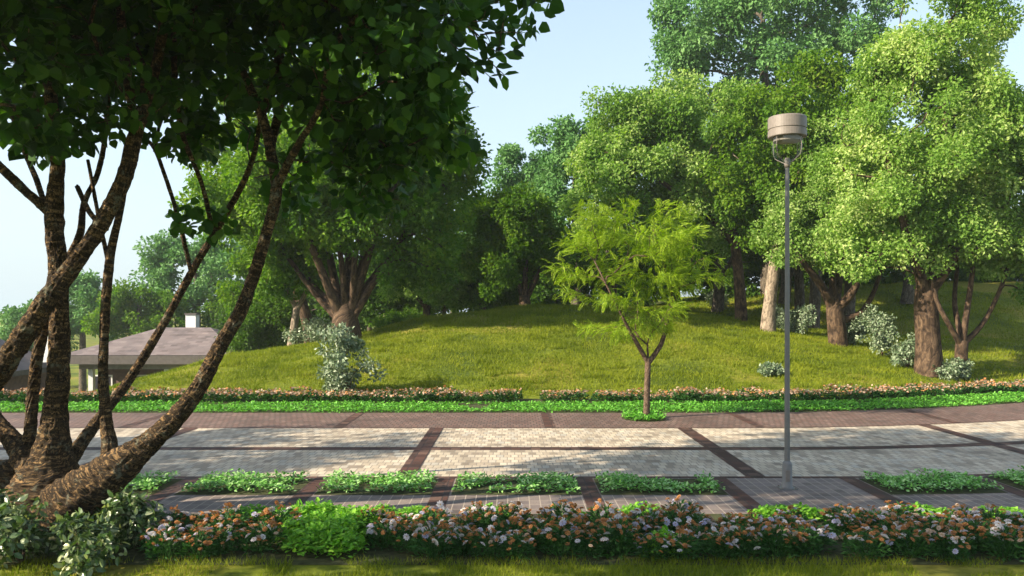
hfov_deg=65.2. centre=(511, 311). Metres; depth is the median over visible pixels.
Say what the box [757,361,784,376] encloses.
pale shrub
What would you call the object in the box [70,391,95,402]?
daisy plant
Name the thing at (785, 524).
daisy plant
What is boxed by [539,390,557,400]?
daisy plant
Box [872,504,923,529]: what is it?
daisy plant
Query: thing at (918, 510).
daisy plant
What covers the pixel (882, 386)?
daisy plant
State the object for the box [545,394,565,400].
daisy plant
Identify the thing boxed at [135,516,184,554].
daisy plant
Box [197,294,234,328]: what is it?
understory tree
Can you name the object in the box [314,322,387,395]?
pale shrub
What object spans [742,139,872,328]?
park tree
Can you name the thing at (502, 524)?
daisy plant
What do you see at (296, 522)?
cushion plant
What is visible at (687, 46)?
tall tree
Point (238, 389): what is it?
daisy plant
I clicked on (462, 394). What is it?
daisy plant
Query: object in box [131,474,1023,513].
pavement
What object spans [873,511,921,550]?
daisy plant
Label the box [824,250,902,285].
understory tree
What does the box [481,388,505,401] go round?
daisy plant
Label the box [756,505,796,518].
cushion plant
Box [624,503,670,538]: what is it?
daisy plant
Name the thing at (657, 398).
daisy plant
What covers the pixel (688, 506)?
daisy plant
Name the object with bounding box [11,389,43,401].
daisy plant
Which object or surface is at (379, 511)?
daisy plant
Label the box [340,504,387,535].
cushion plant
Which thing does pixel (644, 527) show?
daisy plant
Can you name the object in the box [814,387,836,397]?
daisy plant
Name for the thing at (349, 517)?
cushion plant
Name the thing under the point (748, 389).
daisy plant
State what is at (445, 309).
understory tree
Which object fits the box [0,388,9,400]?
daisy plant
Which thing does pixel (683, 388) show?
daisy plant
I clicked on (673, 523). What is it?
daisy plant
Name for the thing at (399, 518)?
daisy plant
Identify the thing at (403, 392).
daisy plant
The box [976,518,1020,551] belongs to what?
daisy plant
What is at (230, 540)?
daisy plant
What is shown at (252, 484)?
planting bed
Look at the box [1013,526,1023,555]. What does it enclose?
daisy plant
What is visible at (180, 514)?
daisy plant
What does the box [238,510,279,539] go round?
daisy plant
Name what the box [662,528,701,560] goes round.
daisy plant
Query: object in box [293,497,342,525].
cushion plant
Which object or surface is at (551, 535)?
daisy plant
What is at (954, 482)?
planting bed
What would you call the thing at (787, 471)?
access door
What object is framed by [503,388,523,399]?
daisy plant
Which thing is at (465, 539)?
daisy plant
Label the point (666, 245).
young tree
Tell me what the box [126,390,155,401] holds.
daisy plant
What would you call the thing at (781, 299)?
park tree
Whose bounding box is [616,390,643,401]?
daisy plant
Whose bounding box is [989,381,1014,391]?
daisy plant
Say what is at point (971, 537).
daisy plant
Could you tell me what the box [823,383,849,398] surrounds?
daisy plant
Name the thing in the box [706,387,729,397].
daisy plant
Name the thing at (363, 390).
daisy plant
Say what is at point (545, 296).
understory tree
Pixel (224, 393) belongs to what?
daisy plant
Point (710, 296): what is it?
pale shrub
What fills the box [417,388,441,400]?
daisy plant
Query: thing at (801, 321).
pale shrub
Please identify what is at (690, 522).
daisy plant
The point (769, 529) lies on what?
daisy plant
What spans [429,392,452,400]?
daisy plant
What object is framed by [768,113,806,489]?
street lamp
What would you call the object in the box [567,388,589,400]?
daisy plant
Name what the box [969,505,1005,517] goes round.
cushion plant
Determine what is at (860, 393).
daisy plant
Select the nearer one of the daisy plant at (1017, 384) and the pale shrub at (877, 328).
the daisy plant at (1017, 384)
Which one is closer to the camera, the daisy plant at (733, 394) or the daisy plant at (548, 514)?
the daisy plant at (548, 514)
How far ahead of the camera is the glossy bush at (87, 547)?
6.80 m
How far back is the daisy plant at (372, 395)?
19.41 m
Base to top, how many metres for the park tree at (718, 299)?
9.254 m
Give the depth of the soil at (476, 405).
18.20 m
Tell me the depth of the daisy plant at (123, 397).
19.53 m
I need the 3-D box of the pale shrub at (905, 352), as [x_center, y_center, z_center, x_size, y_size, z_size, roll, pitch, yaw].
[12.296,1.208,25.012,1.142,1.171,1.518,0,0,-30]
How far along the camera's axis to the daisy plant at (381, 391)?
19.89 m
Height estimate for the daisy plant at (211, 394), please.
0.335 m
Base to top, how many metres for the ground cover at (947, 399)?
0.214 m
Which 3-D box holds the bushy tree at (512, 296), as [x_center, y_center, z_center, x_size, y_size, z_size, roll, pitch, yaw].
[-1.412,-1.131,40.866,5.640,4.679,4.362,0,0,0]
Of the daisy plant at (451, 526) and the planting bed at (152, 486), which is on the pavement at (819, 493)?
the planting bed at (152, 486)
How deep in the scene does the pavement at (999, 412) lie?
16.33 m
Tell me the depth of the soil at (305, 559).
7.16 m
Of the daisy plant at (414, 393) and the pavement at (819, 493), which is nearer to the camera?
the pavement at (819, 493)
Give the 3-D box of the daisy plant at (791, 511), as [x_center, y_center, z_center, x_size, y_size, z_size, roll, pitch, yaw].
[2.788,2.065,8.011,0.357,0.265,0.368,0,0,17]
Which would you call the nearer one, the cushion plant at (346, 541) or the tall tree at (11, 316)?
the cushion plant at (346, 541)
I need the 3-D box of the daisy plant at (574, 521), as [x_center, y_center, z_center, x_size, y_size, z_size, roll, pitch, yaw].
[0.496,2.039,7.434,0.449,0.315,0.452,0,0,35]
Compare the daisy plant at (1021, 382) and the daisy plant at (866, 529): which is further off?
the daisy plant at (1021, 382)
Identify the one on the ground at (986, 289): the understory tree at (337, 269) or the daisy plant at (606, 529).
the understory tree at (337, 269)
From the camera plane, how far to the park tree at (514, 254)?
34.39 m
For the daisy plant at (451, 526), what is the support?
on the soil at (305, 559)
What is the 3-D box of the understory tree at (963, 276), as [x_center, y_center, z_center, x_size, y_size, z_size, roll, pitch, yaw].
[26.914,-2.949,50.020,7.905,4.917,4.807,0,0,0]
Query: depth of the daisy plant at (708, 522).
7.73 m
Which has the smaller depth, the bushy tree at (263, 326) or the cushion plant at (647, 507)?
the cushion plant at (647, 507)
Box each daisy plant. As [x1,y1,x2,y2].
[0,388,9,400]
[2,391,25,400]
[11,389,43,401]
[69,389,87,398]
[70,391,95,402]
[80,390,98,402]
[109,388,130,400]
[116,386,139,398]
[121,391,135,401]
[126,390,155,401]
[130,389,147,397]
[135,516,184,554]
[141,523,188,563]
[145,390,172,400]
[146,386,171,400]
[147,504,193,541]
[166,390,181,401]
[173,525,220,560]
[177,388,204,400]
[177,511,214,536]
[182,519,219,547]
[201,389,220,401]
[202,502,250,541]
[202,523,241,555]
[213,510,243,532]
[214,387,237,400]
[215,390,237,401]
[223,391,248,401]
[224,387,250,400]
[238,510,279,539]
[238,520,287,557]
[245,388,273,401]
[260,500,303,539]
[261,388,287,401]
[276,390,306,401]
[287,385,313,398]
[292,389,319,401]
[309,390,327,399]
[312,391,333,400]
[326,389,346,400]
[328,391,352,401]
[342,388,361,399]
[344,391,368,402]
[356,389,376,400]
[357,505,394,537]
[361,391,385,401]
[365,516,401,550]
[373,387,392,398]
[374,392,399,401]
[379,511,408,527]
[382,513,413,539]
[389,520,427,552]
[392,389,409,398]
[396,393,417,402]
[404,387,426,398]
[406,388,433,401]
[409,521,457,562]
[410,500,457,538]
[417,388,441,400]
[419,527,458,551]
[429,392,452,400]
[433,385,458,400]
[438,389,463,401]
[439,512,480,529]
[444,523,475,550]
[445,526,480,557]
[459,389,473,398]
[459,500,495,529]
[462,503,504,532]
[463,393,484,401]
[467,527,509,560]
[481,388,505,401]
[486,516,527,549]
[491,500,531,533]
[495,388,519,401]
[499,529,536,563]
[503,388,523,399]
[506,509,538,533]
[522,518,558,552]
[525,508,561,542]
[537,520,583,561]
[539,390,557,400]
[539,497,583,521]
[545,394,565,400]
[546,513,588,548]
[548,390,571,400]
[556,389,580,400]
[556,512,590,533]
[566,528,608,560]
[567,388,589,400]
[581,498,623,528]
[586,519,632,550]
[590,389,615,401]
[593,513,643,559]
[602,391,627,401]
[605,512,649,546]
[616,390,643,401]
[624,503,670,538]
[627,387,651,399]
[632,533,671,562]
[636,523,669,541]
[641,394,662,401]
[646,504,686,536]
[653,393,674,400]
[658,389,681,400]
[658,495,703,527]
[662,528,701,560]
[671,387,701,402]
[675,511,719,542]
[675,518,709,547]
[676,386,698,399]
[690,389,714,402]
[698,526,743,559]
[705,390,730,401]
[705,522,739,548]
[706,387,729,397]
[716,512,750,530]
[717,525,766,562]
[720,391,751,401]
[734,510,773,527]
[736,386,761,396]
[737,516,772,546]
[740,392,765,401]
[751,389,776,400]
[753,517,801,562]
[764,511,802,542]
[768,523,789,551]
[769,389,797,400]
[774,505,807,524]
[778,520,824,558]
[783,388,809,400]
[790,519,838,553]
[801,390,822,399]
[812,389,835,399]
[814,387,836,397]
[820,503,865,533]
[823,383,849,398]
[827,512,864,538]
[833,391,852,399]
[838,525,894,561]
[840,383,866,394]
[841,388,867,399]
[854,505,880,525]
[855,512,892,529]
[856,387,881,397]
[856,524,891,548]
[870,388,890,397]
[871,384,896,395]
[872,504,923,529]
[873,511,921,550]
[878,500,926,520]
[882,386,905,397]
[882,521,940,560]
[895,388,918,396]
[903,381,926,394]
[906,386,929,396]
[909,520,949,552]
[916,511,959,536]
[920,382,943,393]
[922,384,950,395]
[924,530,970,561]
[932,382,956,394]
[934,387,954,395]
[936,525,977,558]
[943,385,963,393]
[943,503,978,518]
[944,507,987,540]
[946,384,970,391]
[948,515,1003,551]
[957,381,979,392]
[957,383,984,393]
[966,380,991,393]
[968,503,1015,531]
[973,377,995,388]
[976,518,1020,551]
[977,381,1000,392]
[977,519,1023,561]
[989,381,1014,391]
[999,380,1023,388]
[1002,383,1023,391]
[1004,510,1023,526]
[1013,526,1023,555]
[1014,381,1023,390]
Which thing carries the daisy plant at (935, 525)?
on the soil at (305, 559)
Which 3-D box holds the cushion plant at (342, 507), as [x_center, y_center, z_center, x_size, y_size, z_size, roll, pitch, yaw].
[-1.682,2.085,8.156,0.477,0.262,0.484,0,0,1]
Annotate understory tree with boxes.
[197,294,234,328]
[209,303,232,329]
[280,286,326,345]
[298,286,375,336]
[319,244,412,330]
[357,247,436,326]
[406,300,478,315]
[466,279,546,312]
[509,242,599,305]
[559,239,638,304]
[592,248,676,306]
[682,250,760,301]
[723,254,760,286]
[778,262,875,287]
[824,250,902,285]
[898,262,987,282]
[950,265,1023,282]
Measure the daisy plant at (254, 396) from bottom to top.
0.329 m
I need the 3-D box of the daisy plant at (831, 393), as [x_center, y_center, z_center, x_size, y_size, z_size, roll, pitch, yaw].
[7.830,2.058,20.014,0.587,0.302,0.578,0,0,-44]
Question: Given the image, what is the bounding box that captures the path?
[0,420,1023,475]
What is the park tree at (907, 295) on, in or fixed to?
on the ground at (986, 289)
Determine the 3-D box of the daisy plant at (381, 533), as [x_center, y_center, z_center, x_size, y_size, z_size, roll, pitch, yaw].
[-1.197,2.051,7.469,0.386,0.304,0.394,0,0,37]
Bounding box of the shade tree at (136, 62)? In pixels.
[0,0,564,532]
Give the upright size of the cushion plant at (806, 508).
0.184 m
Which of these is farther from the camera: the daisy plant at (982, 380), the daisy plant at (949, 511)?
the daisy plant at (982, 380)
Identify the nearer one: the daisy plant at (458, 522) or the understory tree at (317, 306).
the daisy plant at (458, 522)
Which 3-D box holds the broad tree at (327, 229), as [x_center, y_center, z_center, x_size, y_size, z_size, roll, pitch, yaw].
[-5.791,-4.285,27.629,10.343,10.799,7.606,0,0,0]
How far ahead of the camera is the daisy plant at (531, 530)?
7.36 m
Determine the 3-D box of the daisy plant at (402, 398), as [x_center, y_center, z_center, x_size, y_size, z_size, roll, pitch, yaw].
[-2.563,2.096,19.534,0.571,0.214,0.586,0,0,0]
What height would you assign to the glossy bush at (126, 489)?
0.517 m
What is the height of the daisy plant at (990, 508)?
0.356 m
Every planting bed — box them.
[125,470,182,494]
[174,468,311,494]
[314,468,437,494]
[451,471,581,494]
[594,470,728,494]
[621,409,666,421]
[858,468,1007,494]
[983,465,1023,489]
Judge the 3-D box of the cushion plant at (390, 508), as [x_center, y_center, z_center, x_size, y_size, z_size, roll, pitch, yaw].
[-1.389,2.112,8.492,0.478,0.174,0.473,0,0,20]
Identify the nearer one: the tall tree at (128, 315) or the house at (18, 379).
the house at (18, 379)
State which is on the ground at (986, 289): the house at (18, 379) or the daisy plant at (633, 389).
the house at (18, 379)
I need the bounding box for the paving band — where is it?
[0,409,1023,512]
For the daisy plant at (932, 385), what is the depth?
21.45 m
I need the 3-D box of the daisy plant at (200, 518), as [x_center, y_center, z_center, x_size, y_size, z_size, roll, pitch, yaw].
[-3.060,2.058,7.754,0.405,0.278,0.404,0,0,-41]
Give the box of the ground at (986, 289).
[0,281,1023,575]
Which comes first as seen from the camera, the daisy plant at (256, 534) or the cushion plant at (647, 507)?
the daisy plant at (256, 534)
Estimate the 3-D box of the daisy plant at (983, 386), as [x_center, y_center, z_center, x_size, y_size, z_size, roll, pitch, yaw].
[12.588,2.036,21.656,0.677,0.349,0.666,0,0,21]
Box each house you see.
[0,339,47,398]
[70,313,225,390]
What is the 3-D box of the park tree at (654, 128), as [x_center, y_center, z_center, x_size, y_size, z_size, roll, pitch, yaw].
[6.501,-4.742,32.703,9.522,10.416,6.171,0,0,0]
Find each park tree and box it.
[452,180,577,304]
[540,218,694,302]
[555,67,771,321]
[651,223,892,319]
[664,143,763,312]
[699,47,865,331]
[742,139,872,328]
[746,116,920,346]
[778,259,793,303]
[800,0,1023,376]
[844,126,895,314]
[898,133,950,303]
[911,134,1023,380]
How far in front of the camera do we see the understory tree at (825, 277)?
49.02 m
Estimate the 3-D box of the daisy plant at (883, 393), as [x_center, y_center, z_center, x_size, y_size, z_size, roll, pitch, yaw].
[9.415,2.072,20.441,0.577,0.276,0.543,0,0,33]
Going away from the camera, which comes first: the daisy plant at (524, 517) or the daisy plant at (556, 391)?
the daisy plant at (524, 517)
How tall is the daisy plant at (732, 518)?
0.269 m
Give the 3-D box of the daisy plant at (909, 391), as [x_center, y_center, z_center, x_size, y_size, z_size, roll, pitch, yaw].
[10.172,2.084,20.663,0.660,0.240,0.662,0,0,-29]
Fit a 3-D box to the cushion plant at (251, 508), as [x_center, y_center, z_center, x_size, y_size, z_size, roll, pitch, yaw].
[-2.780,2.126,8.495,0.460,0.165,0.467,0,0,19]
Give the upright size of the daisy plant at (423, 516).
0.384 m
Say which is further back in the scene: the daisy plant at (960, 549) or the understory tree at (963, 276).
the understory tree at (963, 276)
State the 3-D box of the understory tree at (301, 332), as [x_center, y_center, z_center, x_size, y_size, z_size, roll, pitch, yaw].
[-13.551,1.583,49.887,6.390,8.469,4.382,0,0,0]
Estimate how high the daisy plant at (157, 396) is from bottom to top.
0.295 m
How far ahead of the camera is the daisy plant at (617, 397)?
19.48 m
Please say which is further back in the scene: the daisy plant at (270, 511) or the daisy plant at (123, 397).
the daisy plant at (123, 397)
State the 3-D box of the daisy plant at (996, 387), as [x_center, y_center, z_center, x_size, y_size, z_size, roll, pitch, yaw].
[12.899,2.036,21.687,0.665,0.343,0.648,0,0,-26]
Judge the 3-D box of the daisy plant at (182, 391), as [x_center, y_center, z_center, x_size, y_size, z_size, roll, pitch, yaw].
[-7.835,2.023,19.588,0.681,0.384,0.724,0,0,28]
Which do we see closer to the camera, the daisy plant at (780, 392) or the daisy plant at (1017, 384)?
the daisy plant at (780, 392)
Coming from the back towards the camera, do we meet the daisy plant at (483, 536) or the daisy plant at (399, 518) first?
the daisy plant at (399, 518)
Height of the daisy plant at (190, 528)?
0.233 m
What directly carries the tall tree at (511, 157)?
on the ground at (986, 289)
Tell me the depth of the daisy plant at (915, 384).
21.18 m
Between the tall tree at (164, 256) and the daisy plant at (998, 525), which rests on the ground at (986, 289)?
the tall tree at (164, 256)
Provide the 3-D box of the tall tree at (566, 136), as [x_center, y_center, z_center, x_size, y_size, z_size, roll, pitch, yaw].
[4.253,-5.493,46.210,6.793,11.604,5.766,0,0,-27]
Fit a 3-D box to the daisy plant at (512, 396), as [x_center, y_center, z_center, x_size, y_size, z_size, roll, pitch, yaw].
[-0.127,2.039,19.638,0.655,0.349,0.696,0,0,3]
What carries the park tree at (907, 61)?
on the ground at (986, 289)
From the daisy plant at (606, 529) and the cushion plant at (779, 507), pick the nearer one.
the daisy plant at (606, 529)
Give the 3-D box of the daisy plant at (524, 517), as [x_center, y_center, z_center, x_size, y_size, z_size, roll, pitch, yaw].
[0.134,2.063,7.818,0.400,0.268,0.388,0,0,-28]
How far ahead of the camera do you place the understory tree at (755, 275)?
51.85 m
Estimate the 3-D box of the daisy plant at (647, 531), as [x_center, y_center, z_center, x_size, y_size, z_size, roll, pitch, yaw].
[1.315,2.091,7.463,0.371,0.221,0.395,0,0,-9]
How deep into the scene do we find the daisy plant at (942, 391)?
20.75 m
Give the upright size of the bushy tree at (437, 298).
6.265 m
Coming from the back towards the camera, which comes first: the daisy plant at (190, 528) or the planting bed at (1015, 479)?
the planting bed at (1015, 479)
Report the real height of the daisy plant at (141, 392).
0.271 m
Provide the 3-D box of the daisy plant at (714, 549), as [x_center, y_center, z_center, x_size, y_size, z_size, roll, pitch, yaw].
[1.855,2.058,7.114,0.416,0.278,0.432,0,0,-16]
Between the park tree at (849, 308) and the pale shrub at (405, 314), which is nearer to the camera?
the pale shrub at (405, 314)
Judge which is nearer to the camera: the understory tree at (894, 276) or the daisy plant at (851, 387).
the daisy plant at (851, 387)
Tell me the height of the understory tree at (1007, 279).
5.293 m
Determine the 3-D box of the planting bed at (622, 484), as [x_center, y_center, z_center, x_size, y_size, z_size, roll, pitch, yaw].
[1.832,2.118,10.069,1.560,0.209,0.972,0,0,0]
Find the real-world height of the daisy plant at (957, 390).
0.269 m
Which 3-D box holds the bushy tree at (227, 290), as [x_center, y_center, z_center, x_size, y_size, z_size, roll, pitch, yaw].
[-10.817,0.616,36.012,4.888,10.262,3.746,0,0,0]
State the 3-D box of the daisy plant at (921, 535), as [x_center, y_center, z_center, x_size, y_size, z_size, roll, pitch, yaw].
[3.568,2.049,7.170,0.489,0.296,0.476,0,0,19]
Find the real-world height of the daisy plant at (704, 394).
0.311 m
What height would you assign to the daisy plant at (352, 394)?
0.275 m
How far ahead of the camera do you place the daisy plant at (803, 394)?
19.55 m
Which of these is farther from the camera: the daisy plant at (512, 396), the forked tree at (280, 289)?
the forked tree at (280, 289)
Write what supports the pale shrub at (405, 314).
on the ground at (986, 289)
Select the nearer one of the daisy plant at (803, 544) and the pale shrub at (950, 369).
the daisy plant at (803, 544)
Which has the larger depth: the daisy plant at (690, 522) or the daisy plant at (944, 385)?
the daisy plant at (944, 385)
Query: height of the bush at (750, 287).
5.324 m
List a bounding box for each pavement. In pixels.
[2,403,1023,427]
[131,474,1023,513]
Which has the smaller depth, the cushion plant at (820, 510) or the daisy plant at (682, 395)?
the cushion plant at (820, 510)
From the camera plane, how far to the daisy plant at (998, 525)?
7.12 m
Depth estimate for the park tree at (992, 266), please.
23.71 m
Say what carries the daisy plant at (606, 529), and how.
on the soil at (305, 559)
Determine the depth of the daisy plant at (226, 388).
20.00 m
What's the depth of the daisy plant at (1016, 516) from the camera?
7.74 m
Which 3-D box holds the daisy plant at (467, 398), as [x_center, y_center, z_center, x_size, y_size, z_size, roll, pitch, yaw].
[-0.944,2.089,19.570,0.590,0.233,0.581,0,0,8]
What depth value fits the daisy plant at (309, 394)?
19.45 m
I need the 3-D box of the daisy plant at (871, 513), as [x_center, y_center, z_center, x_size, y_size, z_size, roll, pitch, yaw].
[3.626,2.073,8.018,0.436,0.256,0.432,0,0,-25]
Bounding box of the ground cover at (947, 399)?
[0,390,1023,412]
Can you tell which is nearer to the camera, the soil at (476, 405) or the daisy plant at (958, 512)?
the daisy plant at (958, 512)
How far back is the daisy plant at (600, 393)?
19.52 m
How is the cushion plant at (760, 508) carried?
on the soil at (305, 559)
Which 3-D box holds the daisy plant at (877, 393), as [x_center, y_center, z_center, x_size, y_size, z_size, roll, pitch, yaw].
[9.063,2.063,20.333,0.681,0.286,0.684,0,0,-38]
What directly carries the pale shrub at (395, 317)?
on the ground at (986, 289)
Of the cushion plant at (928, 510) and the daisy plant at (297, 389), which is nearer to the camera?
the cushion plant at (928, 510)
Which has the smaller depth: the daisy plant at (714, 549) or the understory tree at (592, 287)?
the daisy plant at (714, 549)
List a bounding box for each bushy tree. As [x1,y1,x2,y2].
[214,238,287,313]
[215,294,311,352]
[375,235,491,315]
[448,278,538,309]
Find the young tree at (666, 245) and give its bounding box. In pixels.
[540,195,732,416]
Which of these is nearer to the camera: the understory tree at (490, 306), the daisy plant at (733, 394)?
the daisy plant at (733, 394)
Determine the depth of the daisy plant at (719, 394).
19.31 m
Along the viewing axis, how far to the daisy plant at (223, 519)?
7.70 m
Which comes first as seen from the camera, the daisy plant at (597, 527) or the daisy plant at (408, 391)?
the daisy plant at (597, 527)
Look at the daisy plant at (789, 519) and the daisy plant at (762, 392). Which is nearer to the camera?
the daisy plant at (789, 519)
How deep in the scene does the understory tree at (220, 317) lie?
51.28 m
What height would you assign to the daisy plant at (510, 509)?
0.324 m
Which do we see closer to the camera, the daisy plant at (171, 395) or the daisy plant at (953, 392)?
the daisy plant at (171, 395)
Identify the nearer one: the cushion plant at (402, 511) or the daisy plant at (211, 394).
the cushion plant at (402, 511)
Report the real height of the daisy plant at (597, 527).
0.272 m
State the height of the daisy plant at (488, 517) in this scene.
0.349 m
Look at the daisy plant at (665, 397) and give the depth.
19.52 m
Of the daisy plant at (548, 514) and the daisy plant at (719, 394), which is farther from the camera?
the daisy plant at (719, 394)
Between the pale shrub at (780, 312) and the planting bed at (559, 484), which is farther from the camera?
the pale shrub at (780, 312)
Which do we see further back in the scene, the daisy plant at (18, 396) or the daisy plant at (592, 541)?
the daisy plant at (18, 396)
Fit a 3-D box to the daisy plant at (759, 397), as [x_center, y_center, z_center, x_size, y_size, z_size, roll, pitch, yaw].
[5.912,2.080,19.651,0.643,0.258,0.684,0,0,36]
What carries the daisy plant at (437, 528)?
on the soil at (305, 559)
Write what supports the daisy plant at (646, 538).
on the soil at (305, 559)
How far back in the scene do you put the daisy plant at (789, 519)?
7.71 m
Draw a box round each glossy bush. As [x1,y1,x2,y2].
[0,488,25,516]
[0,494,61,568]
[35,507,129,575]
[93,481,136,521]
[94,487,167,549]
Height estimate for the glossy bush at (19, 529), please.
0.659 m
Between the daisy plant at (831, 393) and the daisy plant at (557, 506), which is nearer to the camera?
the daisy plant at (557, 506)
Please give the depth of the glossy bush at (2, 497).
7.38 m
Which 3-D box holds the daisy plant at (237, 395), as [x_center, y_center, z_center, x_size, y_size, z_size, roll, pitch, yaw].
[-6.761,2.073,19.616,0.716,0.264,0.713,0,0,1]
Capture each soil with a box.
[0,389,1023,412]
[0,513,1023,564]
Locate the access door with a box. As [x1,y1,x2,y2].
[786,470,789,481]
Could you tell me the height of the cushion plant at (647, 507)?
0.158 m
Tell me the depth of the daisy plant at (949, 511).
8.02 m
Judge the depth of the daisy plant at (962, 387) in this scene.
21.45 m
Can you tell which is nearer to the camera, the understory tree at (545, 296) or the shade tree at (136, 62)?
the shade tree at (136, 62)
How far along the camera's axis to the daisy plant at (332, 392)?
19.95 m
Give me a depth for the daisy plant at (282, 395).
19.41 m
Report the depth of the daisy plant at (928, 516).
7.77 m
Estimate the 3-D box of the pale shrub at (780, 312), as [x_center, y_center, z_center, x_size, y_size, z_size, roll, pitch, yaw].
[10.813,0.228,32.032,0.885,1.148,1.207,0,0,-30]
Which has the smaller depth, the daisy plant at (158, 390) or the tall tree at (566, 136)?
the daisy plant at (158, 390)
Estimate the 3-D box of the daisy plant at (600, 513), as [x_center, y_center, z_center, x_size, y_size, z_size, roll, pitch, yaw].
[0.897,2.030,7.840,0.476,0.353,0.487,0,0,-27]
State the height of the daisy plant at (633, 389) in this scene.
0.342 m
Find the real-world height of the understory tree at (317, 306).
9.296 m
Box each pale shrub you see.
[282,314,330,344]
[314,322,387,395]
[368,308,403,327]
[389,306,422,320]
[702,292,730,309]
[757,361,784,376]
[776,304,791,328]
[778,303,817,333]
[846,314,867,345]
[858,303,900,355]
[889,332,914,367]
[931,356,974,381]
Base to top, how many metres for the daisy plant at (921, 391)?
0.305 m
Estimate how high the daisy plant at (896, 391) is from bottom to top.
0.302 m
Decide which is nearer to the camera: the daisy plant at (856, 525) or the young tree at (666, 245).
the daisy plant at (856, 525)
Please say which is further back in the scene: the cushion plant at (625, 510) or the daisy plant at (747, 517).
the cushion plant at (625, 510)
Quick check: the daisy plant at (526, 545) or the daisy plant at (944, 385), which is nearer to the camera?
the daisy plant at (526, 545)
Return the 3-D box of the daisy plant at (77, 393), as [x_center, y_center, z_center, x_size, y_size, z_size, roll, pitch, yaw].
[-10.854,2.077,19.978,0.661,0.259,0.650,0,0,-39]
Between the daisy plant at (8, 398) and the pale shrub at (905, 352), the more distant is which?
the pale shrub at (905, 352)
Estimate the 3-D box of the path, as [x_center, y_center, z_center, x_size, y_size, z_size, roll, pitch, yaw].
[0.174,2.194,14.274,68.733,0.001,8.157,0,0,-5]
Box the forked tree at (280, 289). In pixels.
[244,231,337,345]
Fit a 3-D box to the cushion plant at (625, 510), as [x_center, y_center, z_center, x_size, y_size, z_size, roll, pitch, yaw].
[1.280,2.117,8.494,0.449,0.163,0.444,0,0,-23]
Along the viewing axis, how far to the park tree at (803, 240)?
28.21 m
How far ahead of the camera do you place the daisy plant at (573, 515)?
7.70 m
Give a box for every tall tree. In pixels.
[0,291,78,351]
[33,268,120,391]
[79,277,199,338]
[127,228,246,329]
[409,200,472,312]
[482,142,569,234]
[525,110,643,304]
[644,0,908,293]
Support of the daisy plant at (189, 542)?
on the soil at (305, 559)
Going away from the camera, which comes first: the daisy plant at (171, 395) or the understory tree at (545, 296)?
the daisy plant at (171, 395)
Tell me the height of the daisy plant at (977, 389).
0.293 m
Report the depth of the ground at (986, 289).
23.41 m
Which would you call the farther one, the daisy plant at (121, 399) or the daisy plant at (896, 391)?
the daisy plant at (896, 391)
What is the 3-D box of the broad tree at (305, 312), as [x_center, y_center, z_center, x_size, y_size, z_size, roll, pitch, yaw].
[-9.758,-4.287,33.145,8.845,13.777,5.061,0,0,0]
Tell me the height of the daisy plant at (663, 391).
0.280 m
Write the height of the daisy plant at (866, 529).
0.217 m
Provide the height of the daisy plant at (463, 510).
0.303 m
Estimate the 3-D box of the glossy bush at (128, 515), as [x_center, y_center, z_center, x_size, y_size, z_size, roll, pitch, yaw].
[-3.573,1.958,7.494,0.636,0.631,0.575,0,0,-35]
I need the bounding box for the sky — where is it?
[0,0,1023,313]
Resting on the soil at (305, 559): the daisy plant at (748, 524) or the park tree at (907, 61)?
the daisy plant at (748, 524)
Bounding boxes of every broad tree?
[167,52,378,342]
[182,49,492,341]
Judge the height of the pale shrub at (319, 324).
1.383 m
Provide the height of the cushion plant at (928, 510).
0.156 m
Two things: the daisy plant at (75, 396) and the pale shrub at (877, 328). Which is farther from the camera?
the pale shrub at (877, 328)
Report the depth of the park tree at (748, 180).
29.73 m
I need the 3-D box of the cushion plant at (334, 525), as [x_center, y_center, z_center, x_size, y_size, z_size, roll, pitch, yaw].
[-1.683,2.027,7.460,0.618,0.348,0.624,0,0,-44]
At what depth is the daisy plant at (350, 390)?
19.95 m
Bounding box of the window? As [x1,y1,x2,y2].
[95,375,112,389]
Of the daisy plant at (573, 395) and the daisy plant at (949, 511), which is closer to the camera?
the daisy plant at (949, 511)
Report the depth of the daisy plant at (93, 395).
19.41 m
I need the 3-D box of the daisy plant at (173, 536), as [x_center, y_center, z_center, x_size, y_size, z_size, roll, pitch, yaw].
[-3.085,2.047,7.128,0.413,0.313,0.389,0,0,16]
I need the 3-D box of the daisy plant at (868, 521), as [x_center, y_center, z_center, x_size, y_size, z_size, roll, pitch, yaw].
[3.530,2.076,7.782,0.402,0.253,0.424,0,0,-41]
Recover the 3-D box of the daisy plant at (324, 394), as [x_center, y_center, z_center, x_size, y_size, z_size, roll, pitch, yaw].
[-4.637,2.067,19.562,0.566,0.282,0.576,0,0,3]
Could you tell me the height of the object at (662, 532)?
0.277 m
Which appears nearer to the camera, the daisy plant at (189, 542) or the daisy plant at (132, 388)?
the daisy plant at (189, 542)
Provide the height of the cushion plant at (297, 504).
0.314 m
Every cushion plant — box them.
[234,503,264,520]
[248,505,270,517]
[270,514,323,546]
[276,499,319,524]
[279,525,331,555]
[291,509,334,528]
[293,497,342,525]
[298,511,363,555]
[315,527,369,559]
[321,508,373,542]
[329,504,358,515]
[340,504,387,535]
[373,503,399,513]
[395,506,429,520]
[405,505,432,514]
[476,502,508,515]
[619,503,644,518]
[627,500,660,518]
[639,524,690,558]
[746,504,776,520]
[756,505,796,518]
[768,504,798,515]
[782,502,821,520]
[805,508,832,521]
[900,502,935,512]
[915,504,942,519]
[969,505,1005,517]
[996,506,1023,517]
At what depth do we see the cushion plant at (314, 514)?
7.88 m

